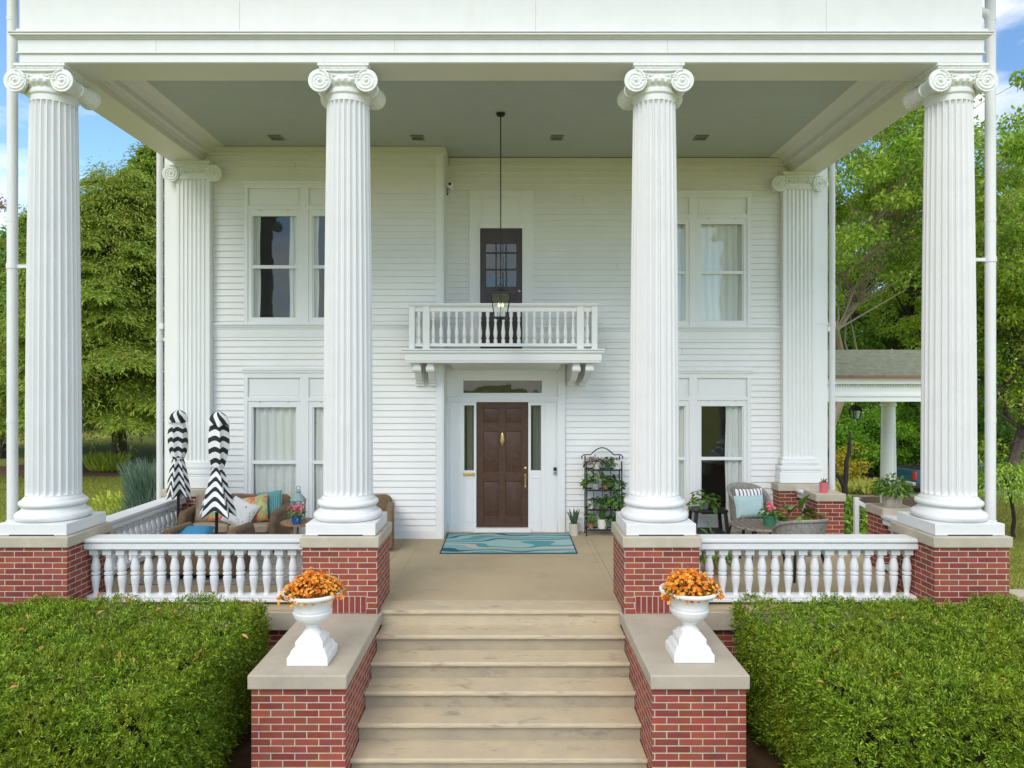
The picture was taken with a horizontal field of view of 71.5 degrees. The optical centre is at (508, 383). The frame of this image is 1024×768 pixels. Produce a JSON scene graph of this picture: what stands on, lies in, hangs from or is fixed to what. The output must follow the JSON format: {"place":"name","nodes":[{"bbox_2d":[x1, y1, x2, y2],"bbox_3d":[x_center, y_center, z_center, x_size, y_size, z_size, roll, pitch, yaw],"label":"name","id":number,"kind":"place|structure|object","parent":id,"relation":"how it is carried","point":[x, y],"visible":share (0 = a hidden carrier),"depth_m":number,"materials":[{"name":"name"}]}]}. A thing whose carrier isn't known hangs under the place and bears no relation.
{"place":"outdoors","nodes":[
{"label":"outdoors","id":0,"kind":"place"},
{"bbox_2d":[202,712,785,767],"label":"soil bed","id":1,"kind":"object","parent":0,"point":[758,756],"depth_m":7.18,"materials":[{"name":"brown soil"}]},
{"bbox_2d":[0,589,274,767],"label":"hedge","id":2,"kind":"object","parent":1,"relation":"on","point":[87,691],"visible":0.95,"depth_m":6.07,"materials":[{"name":"green plant"}]},
{"bbox_2d":[728,588,1023,767],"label":"hedge","id":3,"kind":"object","parent":1,"relation":"on","point":[942,689],"visible":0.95,"depth_m":6.03,"materials":[{"name":"green plant"}]},
{"bbox_2d":[0,402,1023,589],"bbox_3d":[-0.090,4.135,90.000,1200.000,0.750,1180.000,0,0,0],"label":"ground","id":4,"kind":"structure","parent":0,"point":[147,450],"depth_m":40.81,"materials":[{"name":"green plant"}]},
{"bbox_2d":[0,194,20,211],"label":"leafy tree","id":5,"kind":"object","parent":4,"relation":"on","point":[3,206],"visible":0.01,"depth_m":46.04,"materials":[{"name":"green plant"}]},
{"bbox_2d":[0,224,26,458],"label":"leafy tree","id":6,"kind":"object","parent":4,"relation":"on","point":[3,452],"visible":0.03,"depth_m":35.73,"materials":[{"name":"green plant"}]},
{"bbox_2d":[0,200,139,440],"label":"hemlock tree","id":7,"kind":"object","parent":4,"relation":"on","point":[22,223],"visible":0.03,"depth_m":38.27,"materials":[{"name":"green plant"}]},
{"bbox_2d":[0,150,164,457],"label":"hemlock tree","id":8,"kind":"object","parent":4,"relation":"on","point":[128,203],"visible":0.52,"depth_m":29.61,"materials":[{"name":"green plant"}]},
{"bbox_2d":[0,141,164,454],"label":"hemlock tree","id":9,"kind":"object","parent":4,"relation":"on","point":[150,155],"visible":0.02,"depth_m":35.96,"materials":[{"name":"green plant"}]},
{"bbox_2d":[0,461,164,477],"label":"mulch bed","id":10,"kind":"object","parent":4,"relation":"on","point":[21,471],"visible":0.03,"depth_m":30.14,"materials":[{"name":"brown soil"}]},
{"bbox_2d":[82,449,134,471],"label":"daylily clump","id":11,"kind":"object","parent":10,"relation":"on","point":[99,462],"visible":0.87,"depth_m":30.14,"materials":[{"name":"green plant"}]},
{"bbox_2d":[121,456,146,471],"bbox_3d":[-16.206,3.468,30.693,1.082,0.744,0.834,0,0,0],"label":"garden rock","id":12,"kind":"object","parent":10,"relation":"on","point":[132,459],"visible":0.45,"depth_m":30.43,"materials":[{"name":"grey stone"}]},
{"bbox_2d":[89,489,125,515],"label":"garden weed","id":13,"kind":"object","parent":4,"relation":"on","point":[114,503],"visible":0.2,"depth_m":15.41,"materials":[{"name":"green plant"}]},
{"bbox_2d":[107,498,151,532],"bbox_3d":[-6.806,2.926,13.174,1.426,1.668,1.153,0,0,0],"label":"sage bush","id":14,"kind":"object","parent":4,"relation":"on","point":[123,509],"depth_m":13.07,"materials":[{"name":"green plant"}]},
{"bbox_2d":[115,455,164,511],"bbox_3d":[-7.068,2.540,14.172,1.589,2.439,1.350,0,0,0],"label":"sage bush","id":15,"kind":"object","parent":4,"relation":"on","point":[139,483],"visible":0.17,"depth_m":13.89,"materials":[{"name":"green plant"}]},
{"bbox_2d":[0,0,1012,767],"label":"house","id":16,"kind":"structure","parent":4,"relation":"on","point":[342,346],"depth_m":8.41,"materials":[{"name":"paint"}]},
{"bbox_2d":[166,410,190,518],"bbox_3d":[-5.047,1.470,10.850,0.480,2.150,0.480,0,0,8],"label":"patio umbrella","id":17,"kind":"object","parent":16,"relation":"on","point":[178,484],"visible":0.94,"depth_m":10.78,"materials":[{"name":"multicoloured fabric"}]},
{"bbox_2d":[129,550,301,584],"bbox_3d":[-3.590,2.552,10.000,2.500,0.012,1.900,0,0,0],"label":"porch rug","id":18,"kind":"object","parent":16,"relation":"on","point":[260,558],"visible":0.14,"depth_m":9.45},
{"bbox_2d":[162,522,255,576],"bbox_3d":[-4.050,2.212,9.609,0.964,0.634,0.931,0,0,0],"label":"wicker armchair","id":19,"kind":"object","parent":18,"relation":"on","point":[247,528],"visible":0.3,"depth_m":9.24,"materials":[{"name":"brown wicker"}]},
{"bbox_2d":[179,525,214,533],"bbox_3d":[-4.310,2.040,9.660,0.520,0.140,0.460,0,10,-10],"label":"cushion","id":20,"kind":"object","parent":19,"relation":"on","point":[203,529],"visible":0.32,"depth_m":9.66,"materials":[{"name":"blue fabric"}]},
{"bbox_2d":[197,411,236,576],"bbox_3d":[-3.962,1.458,9.614,0.522,2.186,0.506,0,0,-3],"label":"patio umbrella","id":21,"kind":"object","parent":18,"relation":"on","point":[217,499],"visible":0.99,"depth_m":9.48,"materials":[{"name":"multicoloured fabric"}]},
{"bbox_2d":[280,518,313,559],"bbox_3d":[-3.076,2.293,10.500,0.570,0.537,0.570,0,0,0],"label":"wooden table","id":22,"kind":"object","parent":18,"relation":"on","point":[287,523],"visible":0.46,"depth_m":10.34,"materials":[{"name":"brown wood"}]},
{"bbox_2d":[285,503,305,524],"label":"potted plant","id":23,"kind":"object","parent":22,"relation":"on","point":[296,518],"visible":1,"depth_m":10.24,"materials":[{"name":"pink plant"}]},
{"bbox_2d":[290,486,305,519],"bbox_3d":[-3.147,1.772,10.620,0.231,0.505,0.231,0,0,-23],"label":"candle lantern","id":24,"kind":"object","parent":22,"relation":"on","point":[297,496],"visible":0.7,"depth_m":10.57,"materials":[{"name":"glass"}]},
{"bbox_2d":[176,494,290,533],"bbox_3d":[-4.250,2.157,11.122,1.514,0.745,0.953,0,0,0],"label":"wicker sofa","id":25,"kind":"object","parent":16,"relation":"on","point":[271,525],"visible":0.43,"depth_m":10.83,"materials":[{"name":"brown wicker"}]},
{"bbox_2d":[194,495,209,522],"bbox_3d":[-4.650,1.940,11.080,0.460,0.440,0.170,0,-18,-10],"label":"cushion","id":26,"kind":"object","parent":25,"relation":"on","point":[199,502],"visible":0.3,"depth_m":10.98,"materials":[{"name":"beige fabric"}]},
{"bbox_2d":[208,512,223,521],"bbox_3d":[-4.420,1.960,11.000,0.400,0.360,0.140,6,-20,0],"label":"cushion","id":27,"kind":"object","parent":25,"relation":"on","point":[212,516],"visible":0.18,"depth_m":10.91,"materials":[{"name":"multicoloured fabric"}]},
{"bbox_2d":[221,496,259,525],"bbox_3d":[-4.110,1.980,10.880,0.460,0.420,0.150,20,-24,11],"label":"cushion","id":28,"kind":"object","parent":25,"relation":"on","point":[246,511],"visible":0.81,"depth_m":10.82,"materials":[{"name":"white fabric"}]},
{"bbox_2d":[243,494,267,521],"bbox_3d":[-3.930,1.940,11.020,0.420,0.420,0.150,-12,-20,8],"label":"cushion","id":29,"kind":"object","parent":25,"relation":"on","point":[261,514],"visible":0.66,"depth_m":10.96,"materials":[{"name":"multicoloured fabric"}]},
{"bbox_2d":[258,490,281,518],"bbox_3d":[-3.750,1.900,11.140,0.440,0.440,0.140,-8,-16,14],"label":"cushion","id":30,"kind":"object","parent":25,"relation":"on","point":[274,500],"visible":0.52,"depth_m":11.08,"materials":[{"name":"teal fabric"}]},
{"bbox_2d":[267,135,283,140],"bbox_3d":[-3.703,-3.911,11.290,0.200,0.022,0.200,0,0,0],"label":"ceiling light","id":31,"kind":"object","parent":16,"relation":"attached to","point":[275,137],"visible":1,"depth_m":11.29,"materials":[{"name":"grey"}]},
{"bbox_2d":[242,368,323,533],"bbox_3d":[-3.375,1.115,11.773,2.040,2.770,0.156,0,0,0],"label":"window","id":32,"kind":"structure","parent":16,"relation":"in","point":[284,407],"depth_m":11.75,"materials":[{"name":"paint"}]},
{"bbox_2d":[242,180,325,322],"bbox_3d":[-3.375,-2.175,11.773,2.040,2.350,0.156,0,0,0],"label":"window","id":33,"kind":"structure","parent":16,"relation":"in","point":[303,201],"depth_m":11.74,"materials":[{"name":"paint"}]},
{"bbox_2d":[276,567,347,665],"bbox_3d":[-1.810,2.138,6.650,0.605,0.840,0.614,0,0,0],"label":"flower urn","id":34,"kind":"object","parent":16,"relation":"on","point":[311,595],"visible":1,"depth_m":6.50,"materials":[{"name":"paint"}]},
{"bbox_2d":[374,494,394,548],"bbox_3d":[-2.150,2.167,11.201,0.674,0.725,0.951,0,0,-8],"label":"wicker armchair","id":35,"kind":"object","parent":16,"relation":"on","point":[386,503],"visible":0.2,"depth_m":11.26,"materials":[{"name":"brown wicker"}]},
{"bbox_2d":[410,135,424,140],"bbox_3d":[-1.452,-3.911,11.290,0.200,0.022,0.200,0,0,0],"label":"ceiling light","id":36,"kind":"object","parent":16,"relation":"attached to","point":[417,137],"visible":1,"depth_m":11.29,"materials":[{"name":"grey"}]},
{"bbox_2d":[447,181,453,194],"bbox_3d":[-0.997,-3.313,12.157,0.124,0.238,0.346,0,0,0],"label":"security camera","id":37,"kind":"object","parent":16,"relation":"attached to","point":[450,185],"visible":1,"depth_m":12.02,"materials":[{"name":"paint"}]},
{"bbox_2d":[489,112,511,324],"bbox_3d":[-0.120,-2.388,10.300,0.330,3.055,0.330,0,0,0],"label":"pendant lantern","id":38,"kind":"object","parent":16,"relation":"hanging from","point":[501,291],"visible":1,"depth_m":10.29,"materials":[{"name":"black metal"}]},
{"bbox_2d":[480,229,521,348],"bbox_3d":[-0.135,-1.633,12.342,0.726,2.125,0.097,0,0,0],"label":"balcony door","id":39,"kind":"structure","parent":16,"relation":"in","point":[487,236],"depth_m":12.35,"materials":[{"name":"black wood"}]},
{"bbox_2d":[477,402,527,526],"bbox_3d":[-0.115,1.401,12.332,0.894,2.168,0.116,0,0,0],"label":"front door","id":40,"kind":"structure","parent":16,"relation":"in","point":[502,427],"depth_m":12.34,"materials":[{"name":"brown wood"}]},
{"bbox_2d":[440,533,577,553],"bbox_3d":[-0.005,2.552,11.415,2.080,0.014,1.410,0,0,0],"label":"door rug","id":41,"kind":"object","parent":16,"relation":"on","point":[508,543],"depth_m":11.35,"materials":[{"name":"blue fabric"}]},
{"bbox_2d":[553,467,556,474],"bbox_3d":[0.797,1.505,12.289,0.054,0.130,0.042,0,0,0],"label":"doorbell","id":42,"kind":"object","parent":16,"relation":"attached to","point":[554,470],"visible":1,"depth_m":12.27,"materials":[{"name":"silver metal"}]},
{"bbox_2d":[550,135,563,140],"bbox_3d":[0.762,-3.911,11.290,0.200,0.022,0.200,0,0,0],"label":"ceiling light","id":43,"kind":"object","parent":16,"relation":"attached to","point":[556,138],"visible":1,"depth_m":11.29,"materials":[{"name":"grey"}]},
{"bbox_2d":[567,509,579,535],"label":"potted plant","id":44,"kind":"object","parent":16,"relation":"on","point":[573,527],"visible":1,"depth_m":11.99,"materials":[{"name":"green plant"}]},
{"bbox_2d":[581,447,622,535],"bbox_3d":[1.602,1.821,12.080,0.728,1.475,0.282,0,0,0],"label":"plant stand","id":45,"kind":"object","parent":16,"relation":"on","point":[585,495],"visible":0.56,"depth_m":11.96,"materials":[{"name":"black metal"}]},
{"bbox_2d":[583,507,596,528],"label":"potted plant","id":46,"kind":"object","parent":45,"relation":"on","point":[592,524],"visible":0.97,"depth_m":12.04,"materials":[{"name":"green plant"}]},
{"bbox_2d":[588,498,593,508],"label":"potted plant","id":47,"kind":"object","parent":45,"relation":"on","point":[591,505],"visible":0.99,"depth_m":12.04,"materials":[{"name":"white plant"}]},
{"bbox_2d":[580,467,610,489],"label":"potted plant","id":48,"kind":"object","parent":45,"relation":"on","point":[595,485],"visible":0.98,"depth_m":12.05,"materials":[{"name":"green plant"}]},
{"bbox_2d":[583,455,608,468],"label":"potted plant","id":49,"kind":"object","parent":45,"relation":"on","point":[596,464],"visible":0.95,"depth_m":12.03,"materials":[{"name":"white plant"}]},
{"bbox_2d":[587,496,605,508],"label":"potted plant","id":50,"kind":"object","parent":45,"relation":"on","point":[597,505],"visible":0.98,"depth_m":12.03,"materials":[{"name":"green plant"}]},
{"bbox_2d":[597,504,606,528],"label":"potted plant","id":51,"kind":"object","parent":45,"relation":"on","point":[601,523],"visible":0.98,"depth_m":12.02,"materials":[{"name":"white plant"}]},
{"bbox_2d":[600,482,608,488],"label":"potted plant","id":52,"kind":"object","parent":45,"relation":"on","point":[605,484],"visible":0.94,"depth_m":12.04,"materials":[{"name":"green plant"}]},
{"bbox_2d":[599,498,612,508],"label":"potted plant","id":53,"kind":"object","parent":45,"relation":"on","point":[603,501],"visible":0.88,"depth_m":12.03,"materials":[{"name":"green plant"}]},
{"bbox_2d":[600,457,618,468],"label":"potted plant","id":54,"kind":"object","parent":45,"relation":"on","point":[609,465],"visible":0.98,"depth_m":12.02,"materials":[{"name":"green plant"}]},
{"bbox_2d":[603,511,615,528],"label":"potted plant","id":55,"kind":"object","parent":45,"relation":"on","point":[610,516],"visible":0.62,"depth_m":12.03,"materials":[{"name":"green plant"}]},
{"bbox_2d":[601,488,624,510],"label":"potted plant","id":56,"kind":"object","parent":45,"relation":"on","point":[610,501],"visible":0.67,"depth_m":12.01,"materials":[{"name":"green plant"}]},
{"bbox_2d":[603,474,627,512],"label":"potted plant","id":57,"kind":"object","parent":45,"relation":"on","point":[615,484],"visible":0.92,"depth_m":11.99,"materials":[{"name":"green plant"}]},
{"bbox_2d":[613,457,620,468],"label":"potted plant","id":58,"kind":"object","parent":45,"relation":"on","point":[617,461],"visible":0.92,"depth_m":12.02,"materials":[{"name":"white plant"}]},
{"bbox_2d":[659,566,724,662],"bbox_3d":[1.703,2.143,6.723,0.613,0.831,0.610,0,0,0],"label":"flower urn","id":59,"kind":"object","parent":16,"relation":"on","point":[690,594],"visible":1,"depth_m":6.56,"materials":[{"name":"ceramic"}]},
{"bbox_2d":[693,135,708,140],"bbox_3d":[3.049,-3.911,11.290,0.200,0.022,0.200,0,0,0],"label":"ceiling light","id":60,"kind":"object","parent":16,"relation":"attached to","point":[700,137],"visible":1,"depth_m":11.29,"materials":[{"name":"grey"}]},
{"bbox_2d":[688,506,728,533],"bbox_3d":[3.344,2.326,11.950,0.623,0.473,0.474,0,0,0],"label":"side table","id":61,"kind":"object","parent":16,"relation":"on","point":[717,530],"visible":0.62,"depth_m":11.80,"materials":[{"name":"black plastic"}]},
{"bbox_2d":[686,489,724,514],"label":"potted plant","id":62,"kind":"object","parent":61,"relation":"on","point":[704,503],"visible":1,"depth_m":11.84,"materials":[{"name":"green plant"}]},
{"bbox_2d":[677,190,752,325],"bbox_3d":[3.195,-2.175,12.363,2.040,2.350,0.156,0,0,0],"label":"window","id":63,"kind":"structure","parent":16,"relation":"in","point":[714,226],"depth_m":12.34,"materials":[{"name":"paint"}]},
{"bbox_2d":[679,368,752,527],"bbox_3d":[3.195,1.115,12.363,2.040,2.770,0.156,0,0,0],"label":"window","id":64,"kind":"structure","parent":16,"relation":"in","point":[730,388],"depth_m":12.33,"materials":[{"name":"paint"}]},
{"bbox_2d":[699,519,742,574],"bbox_3d":[2.745,2.207,9.577,0.745,0.704,0.817,0,0,-24],"label":"potted plant","id":65,"kind":"object","parent":16,"relation":"on","point":[715,558],"visible":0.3,"depth_m":9.47,"materials":[{"name":"green plant"}]},
{"bbox_2d":[727,482,771,533],"bbox_3d":[3.885,2.100,11.544,0.691,0.926,0.671,0,0,-12],"label":"wicker chair","id":66,"kind":"object","parent":16,"relation":"on","point":[731,487],"visible":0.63,"depth_m":11.60,"materials":[{"name":"grey wicker"}]},
{"bbox_2d":[735,488,761,495],"bbox_3d":[3.895,1.900,11.480,0.480,0.420,0.100,0,-14,-12],"label":"cushion","id":67,"kind":"object","parent":66,"relation":"on","point":[747,492],"visible":0.35,"depth_m":11.47,"materials":[{"name":"white fabric"}]},
{"bbox_2d":[733,495,764,518],"bbox_3d":[3.849,1.960,11.360,0.520,0.360,0.160,0,-16,-12],"label":"cushion","id":68,"kind":"object","parent":66,"relation":"on","point":[748,506],"visible":0.91,"depth_m":11.29,"materials":[{"name":"teal fabric"}]},
{"bbox_2d":[728,519,784,562],"bbox_3d":[3.630,2.287,10.200,0.882,0.551,0.875,0,0,0],"label":"patio table","id":69,"kind":"object","parent":16,"relation":"on","point":[754,525],"visible":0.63,"depth_m":10.12,"materials":[{"name":"grey wicker"}]},
{"bbox_2d":[758,501,782,526],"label":"potted plant","id":70,"kind":"object","parent":69,"relation":"on","point":[769,518],"visible":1,"depth_m":10.03,"materials":[{"name":"green plant"}]},
{"bbox_2d":[758,494,832,533],"bbox_3d":[4.530,2.132,11.201,1.230,0.854,1.166,0,0,27],"label":"potted plant","id":71,"kind":"object","parent":16,"relation":"on","point":[802,501],"visible":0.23,"depth_m":11.05,"materials":[{"name":"green plant"}]},
{"bbox_2d":[769,519,828,582],"bbox_3d":[3.870,2.150,9.406,0.692,0.825,0.670,0,0,-15],"label":"wicker chair","id":72,"kind":"object","parent":16,"relation":"on","point":[805,527],"visible":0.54,"depth_m":9.16,"materials":[{"name":"grey wicker"}]},
{"bbox_2d":[819,478,827,492],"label":"potted plant","id":73,"kind":"object","parent":16,"relation":"on","point":[823,486],"visible":1,"depth_m":11.07,"materials":[{"name":"pink plant"}]},
{"bbox_2d":[868,473,916,507],"bbox_3d":[5.309,1.453,9.865,0.608,0.481,0.604,0,0,0],"label":"potted plant","id":74,"kind":"object","parent":16,"relation":"on","point":[891,498],"visible":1,"depth_m":9.77,"materials":[{"name":"green plant"}]},
{"bbox_2d":[0,476,1023,588],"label":"grass","id":75,"kind":"structure","parent":4,"relation":"on","point":[117,483],"depth_m":21.87,"materials":[{"name":"green plant"}]},
{"bbox_2d":[828,413,866,513],"bbox_3d":[6.678,2.148,15.823,2.208,3.292,2.364,0,0,0],"label":"young tree","id":76,"kind":"object","parent":4,"relation":"on","point":[843,481],"visible":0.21,"depth_m":15.49,"materials":[{"name":"brown plant"}]},
{"bbox_2d":[835,442,872,481],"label":"shrub","id":77,"kind":"object","parent":4,"relation":"on","point":[854,468],"visible":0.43,"depth_m":30.13,"materials":[{"name":"yellow plant"}]},
{"bbox_2d":[844,494,867,533],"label":"shrub","id":78,"kind":"object","parent":4,"relation":"on","point":[863,522],"visible":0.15,"depth_m":14.50,"materials":[{"name":"green plant"}]},
{"bbox_2d":[844,511,867,533],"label":"shrub","id":79,"kind":"object","parent":4,"relation":"on","point":[847,520],"visible":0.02,"depth_m":13.27,"materials":[{"name":"green plant"}]},
{"bbox_2d":[850,465,879,475],"bbox_3d":[14.780,4.480,37.000,18.935,0.001,5.200,0,0,0],"label":"shrub bed","id":80,"kind":"object","parent":4,"relation":"on","point":[865,474],"visible":0.02,"depth_m":35.19,"materials":[{"name":"green plant"}]},
{"bbox_2d":[828,402,920,475],"bbox_3d":[18.048,2.313,35.044,6.955,4.778,7.375,0,0,0],"label":"shrub","id":81,"kind":"object","parent":80,"relation":"on","point":[875,470],"visible":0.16,"depth_m":33.68,"materials":[{"name":"green plant"}]},
{"bbox_2d":[864,403,997,466],"bbox_3d":[20.547,2.891,35.438,6.918,4.280,6.285,0,0,0],"label":"shrub","id":82,"kind":"object","parent":80,"relation":"on","point":[913,461],"visible":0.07,"depth_m":34.32,"materials":[{"name":"green plant"}]},
{"bbox_2d":[828,402,918,462],"bbox_3d":[15.268,2.555,33.419,6.813,4.032,7.179,0,0,-39],"label":"shrub","id":83,"kind":"object","parent":4,"relation":"on","point":[874,452],"visible":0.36,"depth_m":32.16,"materials":[{"name":"green plant"}]},
{"bbox_2d":[828,350,920,502],"bbox_3d":[8.275,1.439,18.285,5.230,4.644,3.130,0,0,0],"label":"porte cochere","id":84,"kind":"object","parent":4,"relation":"on","point":[888,380],"visible":0.38,"depth_m":17.07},
{"bbox_2d":[848,402,861,419],"bbox_3d":[8.866,0.493,18.200,0.250,0.848,0.250,0,0,0],"label":"hanging lantern","id":85,"kind":"object","parent":84,"relation":"hanging from","point":[855,407],"visible":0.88,"depth_m":18.12,"materials":[{"name":"black metal"}]},
{"bbox_2d":[828,219,984,420],"bbox_3d":[22.151,-2.914,43.163,17.868,16.112,16.250,0,0,0],"label":"leafy tree","id":86,"kind":"object","parent":4,"relation":"on","point":[860,343],"visible":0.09,"depth_m":38.29,"materials":[{"name":"green plant"}]},
{"bbox_2d":[828,68,1023,484],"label":"leafy tree","id":87,"kind":"object","parent":4,"relation":"on","point":[896,197],"visible":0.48,"depth_m":24.73,"materials":[{"name":"green plant"}]},
{"bbox_2d":[828,131,1023,463],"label":"leafy tree","id":88,"kind":"object","parent":4,"relation":"on","point":[905,298],"visible":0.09,"depth_m":35.71,"materials":[{"name":"green plant"}]},
{"bbox_2d":[839,149,1023,409],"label":"leafy tree","id":89,"kind":"object","parent":4,"relation":"on","point":[980,376],"visible":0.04,"depth_m":38.27,"materials":[{"name":"green plant"}]},
{"bbox_2d":[847,497,1023,520],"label":"planting bed","id":90,"kind":"object","parent":4,"relation":"on","point":[910,502],"visible":0.12,"depth_m":22.51,"materials":[{"name":"soil"}]},
{"bbox_2d":[893,187,1023,489],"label":"leafy tree","id":91,"kind":"object","parent":4,"relation":"on","point":[1009,308],"visible":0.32,"depth_m":29.58,"materials":[{"name":"green plant"}]},
{"bbox_2d":[896,378,1023,465],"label":"leafy tree","id":92,"kind":"object","parent":4,"relation":"on","point":[1002,432],"visible":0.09,"depth_m":34.65,"materials":[{"name":"green plant"}]},
{"bbox_2d":[977,254,1023,441],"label":"leafy tree","id":93,"kind":"object","parent":4,"relation":"on","point":[1000,383],"depth_m":45.27,"materials":[{"name":"green plant"}]},
{"bbox_2d":[977,459,1023,539],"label":"weeping tree","id":94,"kind":"object","parent":4,"relation":"on","point":[1005,477],"visible":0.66,"depth_m":16.84,"materials":[{"name":"green plant"}]},
{"bbox_2d":[996,420,1023,465],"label":"shrub","id":95,"kind":"object","parent":4,"relation":"on","point":[997,461],"visible":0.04,"depth_m":35.60,"materials":[{"name":"green plant"}]},
{"bbox_2d":[1009,589,1023,626],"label":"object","id":96,"kind":"object","parent":4,"relation":"on","point":[1020,592],"visible":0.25,"depth_m":9.56,"materials":[{"name":"stone"}]},
{"bbox_2d":[0,0,1023,379],"label":"sky","id":97,"kind":"structure","parent":0,"point":[97,135],"materials":[{"name":"blue"}]},
{"bbox_2d":[835,477,878,494],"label":"hosta clump","id":98,"kind":"object","parent":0,"point":[856,487],"visible":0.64,"depth_m":28.91,"materials":[{"name":"yellow plant"}]},
{"bbox_2d":[851,475,904,490],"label":"hosta clump","id":99,"kind":"object","parent":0,"point":[867,480],"visible":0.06,"depth_m":29.87,"materials":[{"name":"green plant"}]},
{"bbox_2d":[836,478,1023,502],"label":"driveway","id":100,"kind":"structure","parent":0,"point":[916,488],"depth_m":29.18,"materials":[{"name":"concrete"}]},
{"bbox_2d":[896,457,1002,490],"bbox_3d":[18.594,3.725,30.136,5.199,1.529,1.674,0,0,-15],"label":"pickup truck","id":101,"kind":"object","parent":100,"relation":"on","point":[912,473],"visible":0.27,"depth_m":29.21,"materials":[{"name":"teal paint"}]}
]}

